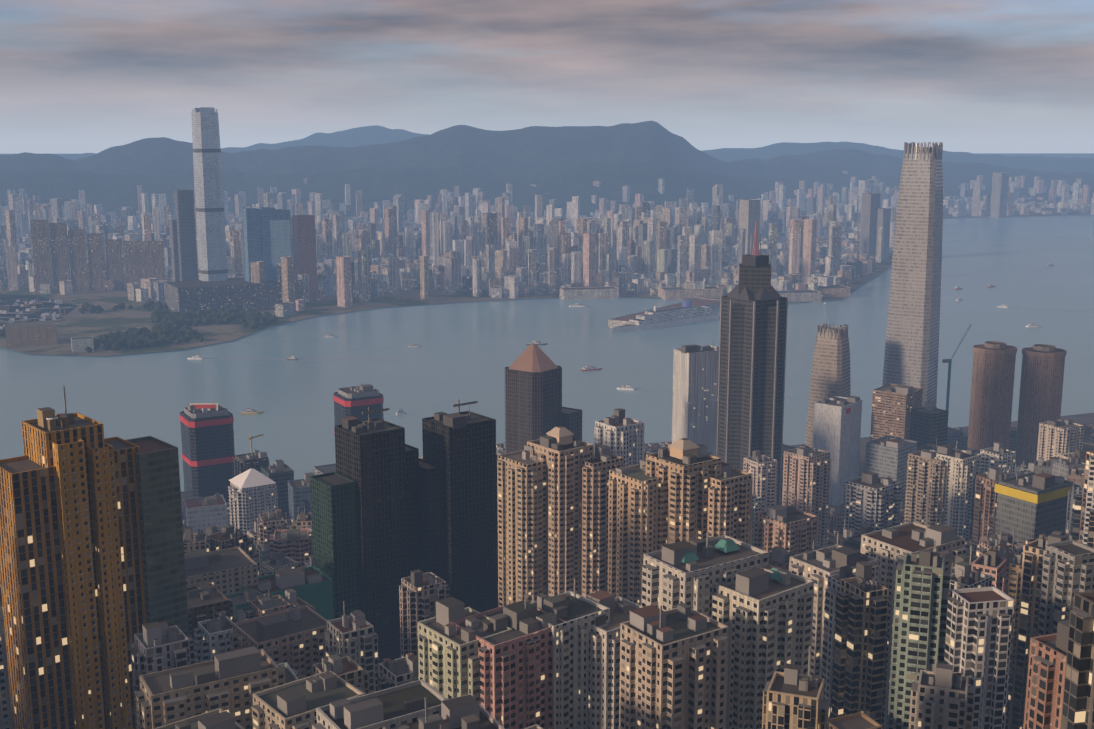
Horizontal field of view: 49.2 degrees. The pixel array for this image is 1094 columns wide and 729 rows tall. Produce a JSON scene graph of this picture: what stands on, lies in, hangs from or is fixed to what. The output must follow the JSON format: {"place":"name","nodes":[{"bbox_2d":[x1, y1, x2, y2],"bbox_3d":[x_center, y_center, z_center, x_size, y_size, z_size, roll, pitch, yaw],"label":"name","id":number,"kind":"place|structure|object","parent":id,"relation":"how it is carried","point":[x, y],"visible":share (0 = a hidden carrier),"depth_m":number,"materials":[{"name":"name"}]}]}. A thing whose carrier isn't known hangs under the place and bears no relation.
{"place":"outdoors","nodes":[
{"label":"outdoors","id":0,"kind":"place"},
{"bbox_2d":[0,203,1091,355],"bbox_3d":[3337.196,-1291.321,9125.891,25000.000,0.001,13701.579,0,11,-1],"label":"shoreline land","id":1,"kind":"structure","parent":0,"point":[108,319],"depth_m":2934.09,"materials":[{"name":"grey concrete"}]},
{"bbox_2d":[0,300,277,352],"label":"trees","id":2,"kind":"object","parent":1,"relation":"on","point":[167,327],"visible":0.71,"depth_m":2680.93,"materials":[{"name":"green plant"}]},
{"bbox_2d":[5,107,1008,352],"bbox_3d":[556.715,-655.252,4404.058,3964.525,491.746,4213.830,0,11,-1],"label":"high-rise buildings","id":3,"kind":"structure","parent":1,"relation":"on","point":[270,235],"depth_m":3070.74,"materials":[{"name":"grey glass"}]},
{"bbox_2d":[0,171,1093,316],"bbox_3d":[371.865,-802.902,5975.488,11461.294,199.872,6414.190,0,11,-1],"label":"city buildings","id":4,"kind":"structure","parent":1,"relation":"on","point":[641,245],"depth_m":3917.97,"materials":[{"name":"grey concrete"}]},
{"bbox_2d":[0,153,1093,491],"bbox_3d":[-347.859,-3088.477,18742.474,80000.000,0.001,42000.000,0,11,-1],"label":"harbour water","id":5,"kind":"structure","parent":0,"point":[468,351],"depth_m":2301.10,"materials":[{"name":"liquid"}]},
{"bbox_2d":[0,263,1053,414],"bbox_3d":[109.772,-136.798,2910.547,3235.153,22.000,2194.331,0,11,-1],"label":"boats","id":6,"kind":"object","parent":5,"relation":"on","point":[54,315],"visible":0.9,"depth_m":2801.26,"materials":[{"name":"white metal"}]},
{"bbox_2d":[213,301,1093,415],"bbox_3d":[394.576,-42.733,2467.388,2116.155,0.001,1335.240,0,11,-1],"label":"harbour boat wakes","id":7,"kind":"object","parent":5,"relation":"on","point":[407,347],"visible":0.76,"depth_m":2290.25,"materials":[{"name":"grey liquid"}]},
{"bbox_2d":[613,300,718,332],"bbox_3d":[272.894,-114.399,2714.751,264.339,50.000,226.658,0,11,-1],"label":"cruise ship","id":8,"kind":"object","parent":5,"relation":"on","point":[686,312],"visible":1,"depth_m":2703.33,"materials":[{"name":"white metal"}]},
{"bbox_2d":[0,121,1093,188],"bbox_3d":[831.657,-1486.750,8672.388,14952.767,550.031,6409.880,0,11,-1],"label":"kowloon ridge mountains","id":9,"kind":"structure","parent":0,"point":[524,149],"depth_m":7935.70,"materials":[{"name":"plant"}]},
{"bbox_2d":[0,160,1093,218],"bbox_3d":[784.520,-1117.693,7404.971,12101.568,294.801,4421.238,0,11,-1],"label":"foothills","id":10,"kind":"structure","parent":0,"point":[562,184],"depth_m":6834.70,"materials":[{"name":"plant"}]},
{"bbox_2d":[0,0,1093,153],"label":"sky","id":11,"kind":"structure","parent":0,"point":[77,76],"materials":[{"name":"grey"}]},
{"bbox_2d":[58,125,1093,173],"bbox_3d":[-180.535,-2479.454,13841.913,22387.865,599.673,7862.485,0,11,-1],"label":"distant mountains","id":12,"kind":"structure","parent":0,"point":[364,136],"depth_m":14145.24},
{"bbox_2d":[791,413,1093,511],"bbox_3d":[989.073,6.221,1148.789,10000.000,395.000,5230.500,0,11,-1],"label":"ground","id":13,"kind":"structure","parent":0,"point":[1087,418],"depth_m":1697.90,"materials":[{"name":"grey concrete"}]},
{"bbox_2d":[0,386,188,728],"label":"gold residential towers","id":14,"kind":"structure","parent":13,"relation":"on","point":[92,571],"depth_m":463.24,"materials":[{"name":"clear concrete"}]},
{"bbox_2d":[180,403,234,513],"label":"office tower","id":15,"kind":"structure","parent":13,"relation":"on","point":[207,439],"depth_m":1278.91,"materials":[{"name":"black glass"}]},
{"bbox_2d":[313,384,383,475],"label":"office tower","id":16,"kind":"structure","parent":13,"relation":"on","point":[354,401],"depth_m":1393.04,"materials":[{"name":"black glass"}]},
{"bbox_2d":[310,400,497,662],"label":"dark office towers","id":17,"kind":"structure","parent":13,"relation":"on","point":[390,509],"depth_m":712.63,"materials":[{"name":"glass"}]},
{"bbox_2d":[0,344,1083,728],"bbox_3d":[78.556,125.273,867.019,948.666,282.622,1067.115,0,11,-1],"label":"apartment buildings","id":18,"kind":"structure","parent":13,"relation":"on","point":[636,590],"depth_m":542.42,"materials":[{"name":"beige concrete"}]},
{"bbox_2d":[505,344,581,453],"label":"pyramid roof tower","id":19,"kind":"structure","parent":13,"relation":"on","point":[535,409],"depth_m":1153.77,"materials":[{"name":"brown glass"}]},
{"bbox_2d":[0,421,1093,728],"bbox_3d":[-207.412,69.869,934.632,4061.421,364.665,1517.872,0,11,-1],"label":"city blocks","id":20,"kind":"structure","parent":13,"relation":"on","point":[990,631],"depth_m":432.34,"materials":[{"name":"grey concrete"}]},
{"bbox_2d":[716,221,787,504],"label":"skyscraper","id":21,"kind":"structure","parent":13,"relation":"on","point":[752,350],"depth_m":1149.82,"materials":[{"name":"black glass"}]},
{"bbox_2d":[805,323,850,447],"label":"skyscraper","id":22,"kind":"structure","parent":13,"relation":"on","point":[830,373],"depth_m":1417.21,"materials":[{"name":"beige glass"}]},
{"bbox_2d":[882,142,942,406],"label":"skyscraper","id":23,"kind":"structure","parent":13,"relation":"on","point":[912,342],"depth_m":1443.70,"materials":[{"name":"beige glass"}]},
{"bbox_2d":[942,324,971,410],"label":"tower crane","id":24,"kind":"object","parent":13,"relation":"on","point":[949,361],"visible":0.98,"depth_m":1500.73,"materials":[{"name":"grey metal"}]},
{"bbox_2d":[967,341,1066,467],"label":"twin towers","id":25,"kind":"structure","parent":13,"relation":"on","point":[1041,384],"depth_m":1371.46,"materials":[{"name":"brown glass"}]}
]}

